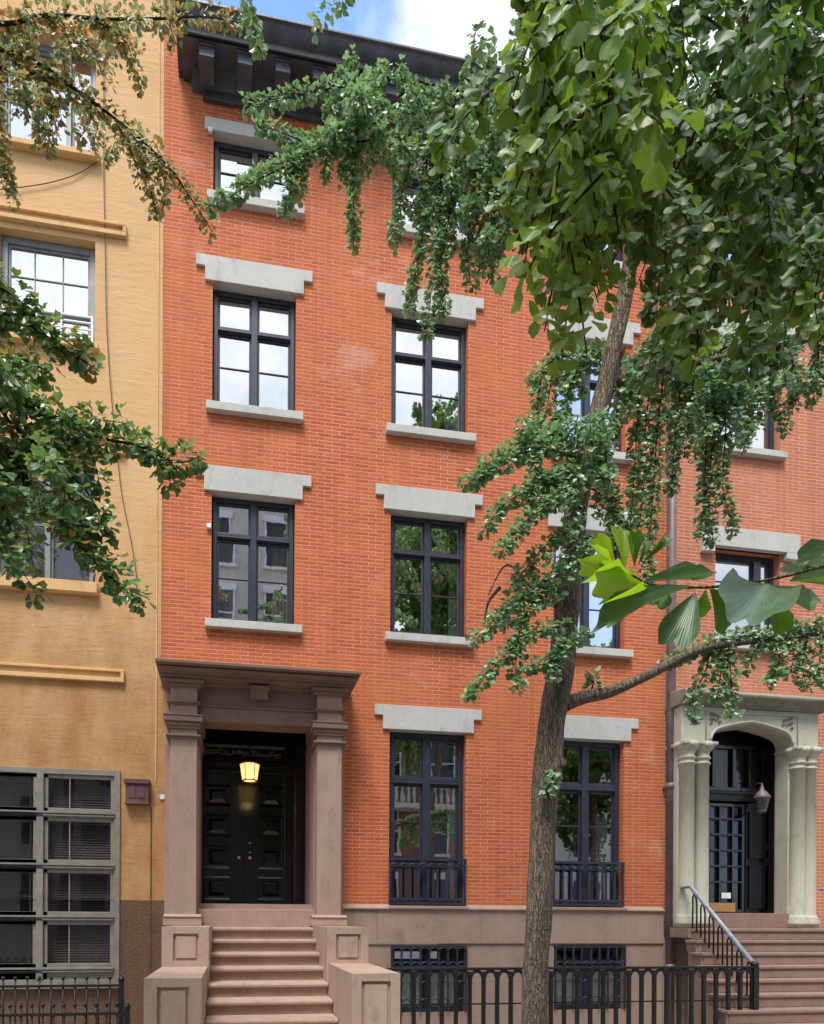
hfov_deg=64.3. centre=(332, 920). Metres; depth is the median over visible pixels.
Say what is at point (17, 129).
window
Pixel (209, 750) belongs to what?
door frame
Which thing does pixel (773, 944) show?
neighbour stoop
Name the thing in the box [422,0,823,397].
ginkgo tree
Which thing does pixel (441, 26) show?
sky
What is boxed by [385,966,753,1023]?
iron fence
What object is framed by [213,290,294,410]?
window
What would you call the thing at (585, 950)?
window
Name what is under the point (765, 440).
window
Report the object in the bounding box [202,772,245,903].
door
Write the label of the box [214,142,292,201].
window
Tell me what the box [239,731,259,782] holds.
hanging lantern
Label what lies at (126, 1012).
bar fence
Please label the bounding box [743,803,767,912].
door
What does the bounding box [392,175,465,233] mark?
window
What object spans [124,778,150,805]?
wall box
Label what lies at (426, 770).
window
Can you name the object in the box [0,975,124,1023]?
bar fence
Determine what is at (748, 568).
window
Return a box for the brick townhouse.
[155,0,664,1023]
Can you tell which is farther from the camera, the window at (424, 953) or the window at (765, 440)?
the window at (765, 440)
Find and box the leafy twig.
[578,525,823,648]
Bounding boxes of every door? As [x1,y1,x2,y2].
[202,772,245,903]
[245,774,284,903]
[709,803,744,911]
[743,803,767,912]
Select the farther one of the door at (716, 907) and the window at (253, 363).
the door at (716, 907)
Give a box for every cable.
[0,162,96,189]
[103,0,136,594]
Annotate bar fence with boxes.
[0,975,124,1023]
[0,1002,130,1023]
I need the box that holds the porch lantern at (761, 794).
[753,783,770,812]
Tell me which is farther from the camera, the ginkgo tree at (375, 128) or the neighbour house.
the neighbour house
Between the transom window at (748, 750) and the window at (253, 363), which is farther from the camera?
the transom window at (748, 750)
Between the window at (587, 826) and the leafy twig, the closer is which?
the leafy twig
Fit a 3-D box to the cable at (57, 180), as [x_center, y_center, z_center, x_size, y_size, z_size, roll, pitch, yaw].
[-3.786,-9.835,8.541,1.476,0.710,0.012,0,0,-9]
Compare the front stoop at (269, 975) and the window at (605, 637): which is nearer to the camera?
the front stoop at (269, 975)
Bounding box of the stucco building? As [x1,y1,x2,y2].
[0,0,175,1023]
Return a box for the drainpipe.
[662,267,677,1023]
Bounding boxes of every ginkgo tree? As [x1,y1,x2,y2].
[0,262,208,616]
[203,0,823,1023]
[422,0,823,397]
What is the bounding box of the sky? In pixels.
[202,0,823,104]
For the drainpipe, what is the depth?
9.82 m
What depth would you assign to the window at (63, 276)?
8.72 m
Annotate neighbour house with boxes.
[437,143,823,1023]
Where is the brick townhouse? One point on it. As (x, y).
(331, 566)
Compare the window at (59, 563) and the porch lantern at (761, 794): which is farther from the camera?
the porch lantern at (761, 794)
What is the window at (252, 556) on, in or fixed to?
in the brick townhouse
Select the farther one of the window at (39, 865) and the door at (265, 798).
the door at (265, 798)
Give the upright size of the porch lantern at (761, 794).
0.497 m
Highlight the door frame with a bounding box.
[202,745,292,903]
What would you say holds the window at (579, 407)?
in the brick townhouse
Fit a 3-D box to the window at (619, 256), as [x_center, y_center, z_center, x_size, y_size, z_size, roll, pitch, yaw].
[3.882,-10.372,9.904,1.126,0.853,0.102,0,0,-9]
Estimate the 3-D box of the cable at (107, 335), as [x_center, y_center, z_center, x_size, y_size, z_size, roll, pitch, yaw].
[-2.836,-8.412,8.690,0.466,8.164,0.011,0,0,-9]
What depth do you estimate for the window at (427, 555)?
9.50 m
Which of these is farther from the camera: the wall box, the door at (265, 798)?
the door at (265, 798)
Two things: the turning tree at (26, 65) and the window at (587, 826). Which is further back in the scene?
the window at (587, 826)
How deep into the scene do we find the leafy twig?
0.61 m
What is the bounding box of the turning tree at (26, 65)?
[0,0,242,245]
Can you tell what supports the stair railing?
on the neighbour stoop at (773, 944)
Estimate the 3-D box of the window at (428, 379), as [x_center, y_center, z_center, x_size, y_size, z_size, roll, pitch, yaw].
[1.397,-7.919,9.514,1.126,1.655,0.112,0,0,-9]
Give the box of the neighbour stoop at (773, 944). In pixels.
[664,913,823,1023]
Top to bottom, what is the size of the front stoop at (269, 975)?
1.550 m
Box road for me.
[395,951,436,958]
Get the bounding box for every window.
[0,235,94,341]
[0,461,94,581]
[0,766,120,988]
[1,37,95,149]
[212,497,293,623]
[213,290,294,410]
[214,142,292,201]
[389,732,462,902]
[390,516,463,636]
[391,317,464,431]
[391,946,462,1011]
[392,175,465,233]
[554,533,619,648]
[554,741,618,903]
[554,945,619,1009]
[555,347,620,451]
[600,244,621,260]
[709,745,765,791]
[715,553,772,638]
[716,346,773,449]
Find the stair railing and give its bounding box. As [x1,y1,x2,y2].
[679,885,758,1009]
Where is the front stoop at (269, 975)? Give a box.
[144,926,399,1023]

